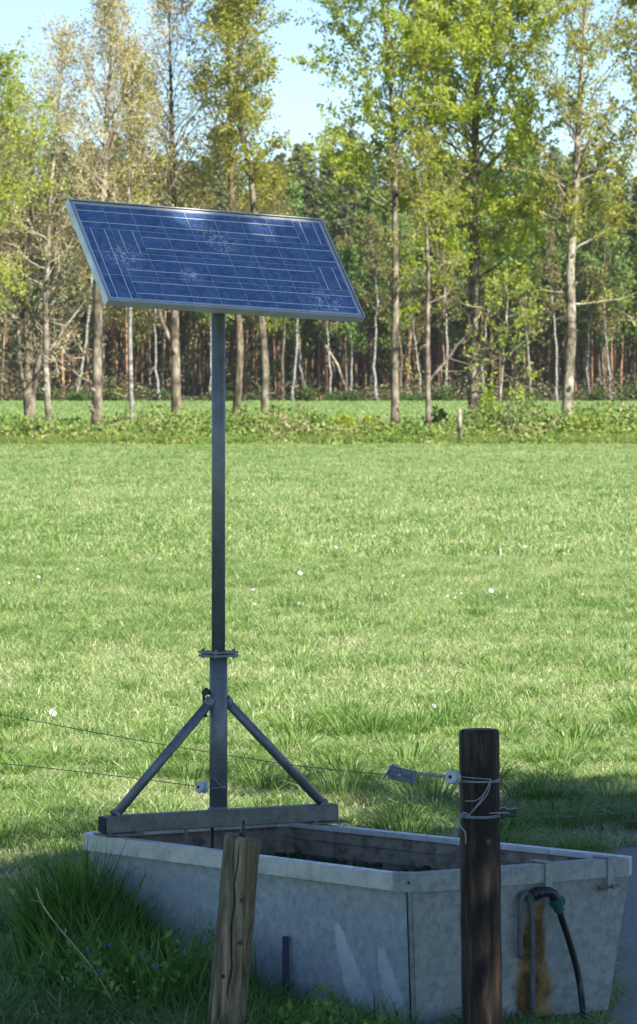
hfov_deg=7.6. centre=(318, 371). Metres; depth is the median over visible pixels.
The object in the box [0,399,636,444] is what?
bank plants
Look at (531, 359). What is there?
pine tree
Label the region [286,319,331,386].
broadleaf tree
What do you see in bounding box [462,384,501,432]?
bush
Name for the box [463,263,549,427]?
sapling
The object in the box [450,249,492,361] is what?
pine tree
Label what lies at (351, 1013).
tall grass
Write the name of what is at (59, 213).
pine tree
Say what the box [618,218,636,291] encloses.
broadleaf tree
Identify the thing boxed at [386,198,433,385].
broadleaf tree
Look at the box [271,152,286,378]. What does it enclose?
pine tree
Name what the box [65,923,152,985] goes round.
flowering weed
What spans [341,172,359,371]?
pine tree
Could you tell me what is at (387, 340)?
broadleaf tree
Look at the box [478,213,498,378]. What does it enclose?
broadleaf tree
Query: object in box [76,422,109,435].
bush
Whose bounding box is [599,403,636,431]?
bush
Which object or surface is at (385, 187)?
pine tree
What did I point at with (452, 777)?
reel insulator
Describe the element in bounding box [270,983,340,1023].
leafy weed
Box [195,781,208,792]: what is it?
reel insulator
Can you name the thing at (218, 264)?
solar panel stand
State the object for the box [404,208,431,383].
pine tree
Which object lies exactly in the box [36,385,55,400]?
bush
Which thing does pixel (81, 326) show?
pine tree
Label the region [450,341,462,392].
pine tree
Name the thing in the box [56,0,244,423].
tree
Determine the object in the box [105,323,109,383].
pine tree
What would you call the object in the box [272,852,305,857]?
algae clump
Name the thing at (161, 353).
broadleaf tree
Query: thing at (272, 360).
pine tree
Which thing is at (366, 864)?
algae clump
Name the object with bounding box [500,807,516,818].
bar insulator
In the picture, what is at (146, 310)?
birch tree
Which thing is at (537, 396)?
bush
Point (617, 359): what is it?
pine tree
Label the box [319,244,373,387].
broadleaf tree
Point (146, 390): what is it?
undergrowth
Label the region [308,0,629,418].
tree
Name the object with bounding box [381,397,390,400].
bush
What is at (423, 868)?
algae clump
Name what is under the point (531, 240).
broadleaf tree
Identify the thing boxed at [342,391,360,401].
bush
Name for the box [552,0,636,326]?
tree
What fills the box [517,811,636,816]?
fence wire
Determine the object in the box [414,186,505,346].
broadleaf tree
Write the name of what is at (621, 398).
bush
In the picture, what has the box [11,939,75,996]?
fern weed
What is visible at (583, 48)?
tree
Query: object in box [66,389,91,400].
bush
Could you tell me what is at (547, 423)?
bush
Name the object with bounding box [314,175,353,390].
broadleaf tree
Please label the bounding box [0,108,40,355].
broadleaf tree
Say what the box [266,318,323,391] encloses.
broadleaf tree
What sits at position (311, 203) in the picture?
pine tree
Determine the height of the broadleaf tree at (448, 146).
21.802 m
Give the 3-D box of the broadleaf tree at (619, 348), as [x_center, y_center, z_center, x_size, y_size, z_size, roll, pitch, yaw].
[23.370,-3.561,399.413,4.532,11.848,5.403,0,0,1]
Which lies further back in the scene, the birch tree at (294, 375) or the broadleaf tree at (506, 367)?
the broadleaf tree at (506, 367)
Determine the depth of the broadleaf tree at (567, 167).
394.23 m
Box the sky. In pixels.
[0,0,636,373]
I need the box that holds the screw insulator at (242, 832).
[239,820,245,836]
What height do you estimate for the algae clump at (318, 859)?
0.043 m
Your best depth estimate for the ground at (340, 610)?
62.70 m
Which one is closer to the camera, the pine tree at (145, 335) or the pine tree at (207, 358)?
the pine tree at (145, 335)
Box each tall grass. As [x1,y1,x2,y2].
[0,829,179,969]
[0,899,279,1011]
[0,920,125,1017]
[130,967,425,1023]
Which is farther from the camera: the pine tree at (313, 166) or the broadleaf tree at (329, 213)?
the pine tree at (313, 166)
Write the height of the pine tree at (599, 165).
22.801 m
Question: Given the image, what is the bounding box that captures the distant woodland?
[8,317,634,394]
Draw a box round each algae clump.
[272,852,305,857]
[305,856,347,862]
[352,862,382,867]
[396,865,431,871]
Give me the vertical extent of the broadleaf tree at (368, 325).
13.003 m
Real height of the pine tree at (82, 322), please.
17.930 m
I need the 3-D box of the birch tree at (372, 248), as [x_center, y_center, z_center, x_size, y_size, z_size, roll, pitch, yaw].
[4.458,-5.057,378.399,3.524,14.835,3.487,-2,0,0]
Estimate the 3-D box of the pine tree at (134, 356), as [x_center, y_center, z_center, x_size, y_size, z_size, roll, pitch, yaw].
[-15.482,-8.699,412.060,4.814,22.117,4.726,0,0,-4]
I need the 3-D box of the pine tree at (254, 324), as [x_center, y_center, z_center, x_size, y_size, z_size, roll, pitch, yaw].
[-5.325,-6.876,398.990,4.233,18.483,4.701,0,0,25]
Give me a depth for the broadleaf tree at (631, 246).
386.20 m
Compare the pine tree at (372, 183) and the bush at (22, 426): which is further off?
the pine tree at (372, 183)
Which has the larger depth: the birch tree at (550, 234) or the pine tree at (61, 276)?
the pine tree at (61, 276)
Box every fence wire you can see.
[0,714,384,774]
[0,763,194,785]
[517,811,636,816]
[520,803,636,811]
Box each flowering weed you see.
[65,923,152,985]
[67,941,169,1021]
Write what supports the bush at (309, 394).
on the ground at (340, 610)
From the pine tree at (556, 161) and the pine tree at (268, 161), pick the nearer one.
the pine tree at (556, 161)
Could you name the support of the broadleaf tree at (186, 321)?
on the forest floor
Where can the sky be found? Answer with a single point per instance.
(296, 103)
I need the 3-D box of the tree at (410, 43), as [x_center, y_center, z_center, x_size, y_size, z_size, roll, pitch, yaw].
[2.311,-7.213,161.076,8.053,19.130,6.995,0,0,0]
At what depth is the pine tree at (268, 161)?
403.41 m
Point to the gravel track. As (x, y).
(627, 963)
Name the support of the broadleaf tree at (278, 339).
on the forest floor
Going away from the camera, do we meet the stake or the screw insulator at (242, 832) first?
the screw insulator at (242, 832)
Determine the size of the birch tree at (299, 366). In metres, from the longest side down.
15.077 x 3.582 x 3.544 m
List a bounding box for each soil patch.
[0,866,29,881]
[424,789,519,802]
[585,829,636,843]
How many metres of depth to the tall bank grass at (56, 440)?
153.12 m
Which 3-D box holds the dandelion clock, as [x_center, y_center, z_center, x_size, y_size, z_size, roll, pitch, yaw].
[-1.686,2.241,30.337,0.057,0.219,0.052,0,0,-12]
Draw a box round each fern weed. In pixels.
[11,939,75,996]
[51,941,117,1010]
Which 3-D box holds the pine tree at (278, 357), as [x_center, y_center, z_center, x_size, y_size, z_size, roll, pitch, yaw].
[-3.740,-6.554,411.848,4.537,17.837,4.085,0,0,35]
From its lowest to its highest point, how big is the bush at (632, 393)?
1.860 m
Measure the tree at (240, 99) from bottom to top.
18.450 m
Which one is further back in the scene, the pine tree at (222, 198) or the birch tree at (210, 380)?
the pine tree at (222, 198)
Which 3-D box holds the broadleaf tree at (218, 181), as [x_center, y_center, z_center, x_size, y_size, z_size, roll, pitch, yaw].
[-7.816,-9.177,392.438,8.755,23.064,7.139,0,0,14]
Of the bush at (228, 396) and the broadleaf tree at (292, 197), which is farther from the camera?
the broadleaf tree at (292, 197)
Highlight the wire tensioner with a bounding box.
[383,763,416,783]
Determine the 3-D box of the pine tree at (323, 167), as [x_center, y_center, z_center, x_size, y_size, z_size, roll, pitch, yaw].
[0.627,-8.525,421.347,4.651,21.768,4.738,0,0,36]
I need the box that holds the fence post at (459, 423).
[457,409,461,440]
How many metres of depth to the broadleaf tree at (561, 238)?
387.17 m
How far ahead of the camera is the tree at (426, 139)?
157.13 m
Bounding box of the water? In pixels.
[262,853,441,871]
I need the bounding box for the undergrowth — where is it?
[0,367,636,401]
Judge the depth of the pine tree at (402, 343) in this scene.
405.90 m
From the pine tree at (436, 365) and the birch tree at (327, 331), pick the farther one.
the pine tree at (436, 365)
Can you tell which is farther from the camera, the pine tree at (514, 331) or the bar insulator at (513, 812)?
the pine tree at (514, 331)
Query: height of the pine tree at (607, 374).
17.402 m
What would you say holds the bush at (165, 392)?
on the forest floor
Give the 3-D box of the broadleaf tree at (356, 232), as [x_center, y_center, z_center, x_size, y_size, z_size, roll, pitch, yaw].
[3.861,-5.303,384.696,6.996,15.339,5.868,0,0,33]
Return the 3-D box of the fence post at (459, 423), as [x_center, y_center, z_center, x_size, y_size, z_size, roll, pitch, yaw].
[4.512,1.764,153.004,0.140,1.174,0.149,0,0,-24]
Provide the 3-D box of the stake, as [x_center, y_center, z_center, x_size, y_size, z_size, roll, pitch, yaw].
[-0.119,2.230,17.398,0.024,0.360,0.012,0,0,0]
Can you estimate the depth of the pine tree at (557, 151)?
403.62 m
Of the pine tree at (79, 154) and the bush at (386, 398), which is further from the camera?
the pine tree at (79, 154)
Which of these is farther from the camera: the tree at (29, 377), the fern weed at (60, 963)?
the tree at (29, 377)
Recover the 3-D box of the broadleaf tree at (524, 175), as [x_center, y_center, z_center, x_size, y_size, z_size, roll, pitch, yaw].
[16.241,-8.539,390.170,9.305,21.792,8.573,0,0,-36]
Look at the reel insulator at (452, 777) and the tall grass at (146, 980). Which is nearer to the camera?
the reel insulator at (452, 777)
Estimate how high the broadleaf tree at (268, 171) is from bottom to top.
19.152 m
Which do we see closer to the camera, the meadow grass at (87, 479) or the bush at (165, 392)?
the meadow grass at (87, 479)
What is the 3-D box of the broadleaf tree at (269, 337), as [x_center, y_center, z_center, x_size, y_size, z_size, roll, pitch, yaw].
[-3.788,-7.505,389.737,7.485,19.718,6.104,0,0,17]
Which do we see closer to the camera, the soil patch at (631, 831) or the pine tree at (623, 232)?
the soil patch at (631, 831)
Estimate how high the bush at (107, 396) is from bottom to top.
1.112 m
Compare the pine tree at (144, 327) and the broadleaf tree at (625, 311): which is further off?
the pine tree at (144, 327)
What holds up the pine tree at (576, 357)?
on the forest floor
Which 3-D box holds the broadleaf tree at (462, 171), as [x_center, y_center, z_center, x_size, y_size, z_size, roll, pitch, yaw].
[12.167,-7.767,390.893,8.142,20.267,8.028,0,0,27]
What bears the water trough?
on the ground at (340, 610)
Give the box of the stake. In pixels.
[282,936,288,999]
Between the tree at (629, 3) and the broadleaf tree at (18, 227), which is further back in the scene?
the broadleaf tree at (18, 227)
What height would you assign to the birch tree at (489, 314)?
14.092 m
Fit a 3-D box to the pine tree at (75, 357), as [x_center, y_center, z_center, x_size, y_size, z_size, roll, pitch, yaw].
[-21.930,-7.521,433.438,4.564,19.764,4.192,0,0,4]
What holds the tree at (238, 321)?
on the ground at (340, 610)
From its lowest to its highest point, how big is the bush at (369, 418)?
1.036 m
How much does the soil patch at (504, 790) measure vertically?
0.001 m
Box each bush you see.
[0,416,51,437]
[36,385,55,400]
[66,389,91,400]
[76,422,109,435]
[102,389,123,400]
[148,388,170,400]
[204,389,243,400]
[246,393,259,400]
[293,387,317,401]
[305,412,334,435]
[322,393,343,400]
[331,413,363,434]
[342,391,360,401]
[361,415,383,433]
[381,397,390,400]
[390,392,406,400]
[396,416,425,436]
[402,392,424,401]
[425,404,457,428]
[434,388,455,400]
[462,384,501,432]
[465,388,546,436]
[479,389,492,399]
[514,392,542,400]
[529,393,541,400]
[529,416,558,434]
[557,413,610,436]
[560,393,579,400]
[581,389,609,400]
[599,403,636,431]
[612,396,627,400]
[624,383,636,400]
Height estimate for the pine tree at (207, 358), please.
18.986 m
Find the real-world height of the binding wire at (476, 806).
0.228 m
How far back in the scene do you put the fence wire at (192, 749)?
16.23 m
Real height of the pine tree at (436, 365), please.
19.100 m
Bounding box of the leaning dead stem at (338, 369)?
[319,335,346,390]
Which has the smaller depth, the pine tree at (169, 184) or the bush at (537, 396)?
the bush at (537, 396)
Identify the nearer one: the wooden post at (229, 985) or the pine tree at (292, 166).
the wooden post at (229, 985)
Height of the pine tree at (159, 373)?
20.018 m
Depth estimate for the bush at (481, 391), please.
377.48 m
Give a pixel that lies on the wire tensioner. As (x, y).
(396, 772)
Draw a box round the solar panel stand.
[65,198,364,847]
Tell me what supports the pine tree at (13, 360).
on the forest floor
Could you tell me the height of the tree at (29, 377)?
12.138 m
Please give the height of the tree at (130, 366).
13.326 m
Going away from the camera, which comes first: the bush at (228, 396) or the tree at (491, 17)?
the tree at (491, 17)
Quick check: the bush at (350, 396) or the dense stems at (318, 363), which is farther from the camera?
the dense stems at (318, 363)
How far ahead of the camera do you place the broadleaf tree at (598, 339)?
385.76 m
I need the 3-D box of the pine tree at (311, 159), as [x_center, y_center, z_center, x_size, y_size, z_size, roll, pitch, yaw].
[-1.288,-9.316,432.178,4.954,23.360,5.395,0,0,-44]
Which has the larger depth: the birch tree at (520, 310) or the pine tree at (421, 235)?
the pine tree at (421, 235)
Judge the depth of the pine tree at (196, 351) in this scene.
405.33 m
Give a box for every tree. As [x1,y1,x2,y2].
[0,7,111,422]
[0,23,78,312]
[0,89,119,420]
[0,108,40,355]
[0,176,21,331]
[2,133,49,398]
[3,344,5,392]
[4,0,190,425]
[6,167,28,370]
[7,174,80,328]
[8,195,63,356]
[11,331,14,383]
[30,200,68,371]
[35,177,83,399]
[39,162,105,389]
[40,152,63,378]
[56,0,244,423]
[56,140,74,391]
[63,139,122,399]
[63,175,127,397]
[65,246,89,354]
[69,140,94,384]
[69,156,83,377]
[71,188,76,389]
[76,249,108,390]
[82,46,181,432]
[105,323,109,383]
[106,184,132,385]
[108,134,126,350]
[109,167,152,391]
[116,192,180,393]
[132,311,192,389]
[133,144,153,394]
[140,159,185,387]
[140,164,151,386]
[141,308,165,400]
[144,179,157,383]
[153,324,165,388]
[155,322,159,381]
[158,159,214,395]
[158,162,186,364]
[164,187,203,395]
[177,0,313,431]
[178,0,306,433]
[183,119,248,211]
[184,185,205,394]
[191,312,252,347]
[198,313,229,392]
[201,180,215,392]
[208,185,236,357]
[220,159,246,390]
[236,164,292,325]
[242,162,295,391]
[244,182,262,390]
[258,160,276,396]
[264,211,306,400]
[265,321,285,386]
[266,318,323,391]
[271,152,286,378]
[271,331,280,393]
[271,337,272,384]
[273,173,308,393]
[277,162,305,390]
[280,0,505,427]
[286,143,320,382]
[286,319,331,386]
[290,318,298,400]
[295,319,305,389]
[297,173,323,386]
[301,140,318,369]
[306,161,320,206]
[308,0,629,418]
[311,240,380,390]
[313,152,331,392]
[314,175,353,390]
[314,320,341,393]
[316,225,340,387]
[317,153,337,377]
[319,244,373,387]
[325,133,368,389]
[326,157,352,347]
[335,183,420,393]
[335,236,367,390]
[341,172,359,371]
[346,211,413,397]
[354,141,381,373]
[354,215,391,400]
[356,159,376,386]
[357,218,433,392]
[366,209,440,384]
[369,119,488,433]
[371,167,381,392]
[374,138,404,389]
[376,214,399,386]
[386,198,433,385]
[391,168,405,390]
[399,264,433,390]
[403,171,421,380]
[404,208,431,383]
[411,191,436,385]
[412,278,478,385]
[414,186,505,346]
[417,144,465,383]
[423,169,460,384]
[425,155,504,322]
[429,178,468,384]
[429,196,437,385]
[429,227,463,388]
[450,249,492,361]
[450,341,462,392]
[456,144,561,379]
[466,226,505,389]
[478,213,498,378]
[478,228,545,399]
[480,235,549,398]
[489,0,636,424]
[499,219,558,392]
[508,190,530,395]
[508,263,547,392]
[512,131,542,392]
[527,128,541,387]
[528,150,564,400]
[529,161,595,390]
[535,229,565,400]
[536,224,594,353]
[541,189,623,399]
[542,180,586,339]
[545,144,566,391]
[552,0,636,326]
[554,184,636,400]
[560,231,633,387]
[568,151,582,385]
[574,242,601,391]
[575,149,595,378]
[576,167,605,380]
[578,283,622,380]
[583,264,625,399]
[592,142,609,347]
[601,174,617,366]
[604,214,636,382]
[606,351,608,395]
[608,232,626,389]
[610,166,634,387]
[612,201,636,383]
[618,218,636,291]
[620,178,636,369]
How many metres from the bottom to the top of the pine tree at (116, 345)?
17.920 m
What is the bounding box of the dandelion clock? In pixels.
[48,709,56,735]
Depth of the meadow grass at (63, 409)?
307.90 m
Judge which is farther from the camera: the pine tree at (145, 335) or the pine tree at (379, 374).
the pine tree at (379, 374)
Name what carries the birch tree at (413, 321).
on the forest floor
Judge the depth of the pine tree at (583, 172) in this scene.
404.25 m
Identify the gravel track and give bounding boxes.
[602,844,636,1023]
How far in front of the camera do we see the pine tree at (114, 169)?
409.46 m
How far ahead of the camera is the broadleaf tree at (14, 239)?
385.25 m
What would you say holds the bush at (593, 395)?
on the ground at (340, 610)
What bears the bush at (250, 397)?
on the forest floor
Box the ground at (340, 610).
[0,386,636,1023]
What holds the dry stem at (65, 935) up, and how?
on the ground at (340, 610)
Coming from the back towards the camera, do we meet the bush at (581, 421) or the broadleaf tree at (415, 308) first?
the broadleaf tree at (415, 308)
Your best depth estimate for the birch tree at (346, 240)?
380.70 m
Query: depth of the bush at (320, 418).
155.77 m
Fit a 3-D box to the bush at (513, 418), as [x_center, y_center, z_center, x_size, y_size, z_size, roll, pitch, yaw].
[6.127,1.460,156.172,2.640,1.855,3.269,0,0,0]
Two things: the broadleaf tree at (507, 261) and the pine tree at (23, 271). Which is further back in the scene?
the pine tree at (23, 271)
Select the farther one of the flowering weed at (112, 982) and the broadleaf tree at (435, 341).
the broadleaf tree at (435, 341)
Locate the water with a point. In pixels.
(387, 866)
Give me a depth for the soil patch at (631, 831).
24.34 m
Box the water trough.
[83,823,631,1023]
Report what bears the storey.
on the forest floor
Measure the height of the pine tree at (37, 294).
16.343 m
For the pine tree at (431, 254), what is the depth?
391.44 m
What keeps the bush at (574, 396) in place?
on the forest floor
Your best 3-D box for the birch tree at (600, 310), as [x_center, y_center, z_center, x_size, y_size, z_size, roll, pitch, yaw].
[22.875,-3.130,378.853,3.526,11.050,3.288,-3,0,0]
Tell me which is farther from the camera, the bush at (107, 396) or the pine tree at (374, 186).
the pine tree at (374, 186)
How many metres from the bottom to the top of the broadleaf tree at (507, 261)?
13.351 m
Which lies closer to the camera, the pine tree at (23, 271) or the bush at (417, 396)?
the bush at (417, 396)
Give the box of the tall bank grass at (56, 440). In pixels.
[0,428,636,444]
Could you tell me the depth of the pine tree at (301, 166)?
410.62 m
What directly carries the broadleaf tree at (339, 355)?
on the forest floor
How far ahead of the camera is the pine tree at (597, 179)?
394.10 m
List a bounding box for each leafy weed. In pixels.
[121,922,213,1006]
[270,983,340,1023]
[317,1000,385,1023]
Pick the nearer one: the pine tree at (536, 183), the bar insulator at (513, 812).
the bar insulator at (513, 812)
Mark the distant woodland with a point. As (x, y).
(360, 358)
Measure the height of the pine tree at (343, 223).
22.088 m
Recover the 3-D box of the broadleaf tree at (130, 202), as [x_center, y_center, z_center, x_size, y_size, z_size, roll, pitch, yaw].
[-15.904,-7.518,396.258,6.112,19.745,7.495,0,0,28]
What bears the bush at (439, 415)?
on the ground at (340, 610)
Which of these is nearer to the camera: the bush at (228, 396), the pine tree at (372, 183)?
the bush at (228, 396)
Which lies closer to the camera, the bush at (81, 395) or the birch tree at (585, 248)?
the bush at (81, 395)
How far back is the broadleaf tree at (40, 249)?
391.58 m
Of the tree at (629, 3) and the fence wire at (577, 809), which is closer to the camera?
the fence wire at (577, 809)
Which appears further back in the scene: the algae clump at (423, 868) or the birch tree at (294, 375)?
the birch tree at (294, 375)
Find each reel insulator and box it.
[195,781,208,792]
[445,770,460,783]
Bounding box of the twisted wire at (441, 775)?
[416,772,444,777]
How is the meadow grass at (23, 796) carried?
on the ground at (340, 610)
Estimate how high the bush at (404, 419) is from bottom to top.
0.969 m
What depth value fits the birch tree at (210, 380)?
378.35 m
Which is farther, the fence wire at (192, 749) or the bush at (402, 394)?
the bush at (402, 394)
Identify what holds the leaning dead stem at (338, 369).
on the undergrowth
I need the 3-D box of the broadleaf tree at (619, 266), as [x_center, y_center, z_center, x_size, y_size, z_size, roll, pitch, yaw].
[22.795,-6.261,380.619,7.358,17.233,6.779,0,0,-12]
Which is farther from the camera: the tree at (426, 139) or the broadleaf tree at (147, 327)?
the broadleaf tree at (147, 327)
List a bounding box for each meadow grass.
[0,399,636,429]
[0,441,636,558]
[0,547,636,742]
[0,726,636,1023]
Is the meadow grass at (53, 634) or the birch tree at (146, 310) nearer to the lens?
the meadow grass at (53, 634)
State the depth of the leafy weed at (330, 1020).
16.32 m
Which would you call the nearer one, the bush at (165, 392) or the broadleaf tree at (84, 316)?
the bush at (165, 392)
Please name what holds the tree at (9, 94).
on the ground at (340, 610)
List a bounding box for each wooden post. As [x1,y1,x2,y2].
[207,832,260,1023]
[459,728,502,1023]
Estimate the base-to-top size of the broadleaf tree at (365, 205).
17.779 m
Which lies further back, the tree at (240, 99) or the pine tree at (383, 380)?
the pine tree at (383, 380)
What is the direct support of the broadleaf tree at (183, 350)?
on the forest floor
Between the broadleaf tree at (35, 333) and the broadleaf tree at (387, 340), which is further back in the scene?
the broadleaf tree at (35, 333)
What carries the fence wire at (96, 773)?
attached to the reel insulator at (201, 787)
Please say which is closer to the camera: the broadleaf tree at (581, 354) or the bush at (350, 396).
the bush at (350, 396)
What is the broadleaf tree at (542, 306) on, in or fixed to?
on the forest floor
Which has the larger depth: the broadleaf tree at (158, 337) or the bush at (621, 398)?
the broadleaf tree at (158, 337)
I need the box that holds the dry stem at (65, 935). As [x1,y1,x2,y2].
[30,888,115,1006]
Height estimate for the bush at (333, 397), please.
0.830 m
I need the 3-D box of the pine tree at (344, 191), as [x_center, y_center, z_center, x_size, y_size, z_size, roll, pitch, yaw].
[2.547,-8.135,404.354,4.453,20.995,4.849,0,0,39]
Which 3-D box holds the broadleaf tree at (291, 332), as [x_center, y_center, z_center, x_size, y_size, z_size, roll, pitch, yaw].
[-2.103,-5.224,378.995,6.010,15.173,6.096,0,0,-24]
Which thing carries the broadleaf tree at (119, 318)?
on the forest floor
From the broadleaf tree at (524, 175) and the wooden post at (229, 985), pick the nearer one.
the wooden post at (229, 985)
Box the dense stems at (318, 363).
[0,195,636,400]
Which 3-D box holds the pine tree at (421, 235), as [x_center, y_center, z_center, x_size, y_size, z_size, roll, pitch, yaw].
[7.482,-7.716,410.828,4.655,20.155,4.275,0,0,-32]
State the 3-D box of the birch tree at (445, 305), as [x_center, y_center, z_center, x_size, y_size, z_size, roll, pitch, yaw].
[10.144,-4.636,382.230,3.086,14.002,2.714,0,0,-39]
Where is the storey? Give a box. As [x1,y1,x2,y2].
[0,266,636,391]
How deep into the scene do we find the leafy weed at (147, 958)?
17.16 m
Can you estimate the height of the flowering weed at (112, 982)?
0.325 m
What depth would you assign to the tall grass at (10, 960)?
17.35 m
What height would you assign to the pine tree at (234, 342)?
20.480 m
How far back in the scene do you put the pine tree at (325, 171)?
411.71 m
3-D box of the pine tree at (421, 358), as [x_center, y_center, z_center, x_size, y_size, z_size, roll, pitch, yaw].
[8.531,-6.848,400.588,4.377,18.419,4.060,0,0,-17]
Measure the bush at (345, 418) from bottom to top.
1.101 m
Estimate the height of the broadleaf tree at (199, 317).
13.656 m
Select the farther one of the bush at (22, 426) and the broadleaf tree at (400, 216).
the broadleaf tree at (400, 216)
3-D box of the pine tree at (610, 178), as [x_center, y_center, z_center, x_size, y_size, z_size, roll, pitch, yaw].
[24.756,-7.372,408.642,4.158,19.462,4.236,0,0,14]
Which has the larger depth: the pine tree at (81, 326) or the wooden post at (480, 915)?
the pine tree at (81, 326)
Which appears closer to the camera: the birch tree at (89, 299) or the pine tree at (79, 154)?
the birch tree at (89, 299)
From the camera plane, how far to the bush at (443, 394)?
376.82 m
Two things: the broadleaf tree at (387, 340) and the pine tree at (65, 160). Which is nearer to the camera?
the broadleaf tree at (387, 340)
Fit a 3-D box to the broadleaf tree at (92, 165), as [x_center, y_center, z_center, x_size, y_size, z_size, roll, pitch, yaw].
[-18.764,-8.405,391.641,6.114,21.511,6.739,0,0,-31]
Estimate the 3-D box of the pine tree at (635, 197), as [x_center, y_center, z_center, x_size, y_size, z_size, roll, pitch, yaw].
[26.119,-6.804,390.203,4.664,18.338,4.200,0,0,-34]
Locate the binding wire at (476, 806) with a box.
[454,778,509,846]
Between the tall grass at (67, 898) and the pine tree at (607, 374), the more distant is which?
the pine tree at (607, 374)
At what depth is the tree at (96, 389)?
158.81 m
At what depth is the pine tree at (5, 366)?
424.34 m
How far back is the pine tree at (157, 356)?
419.96 m
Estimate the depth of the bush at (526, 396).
376.49 m
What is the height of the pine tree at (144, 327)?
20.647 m
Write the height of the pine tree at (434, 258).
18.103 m

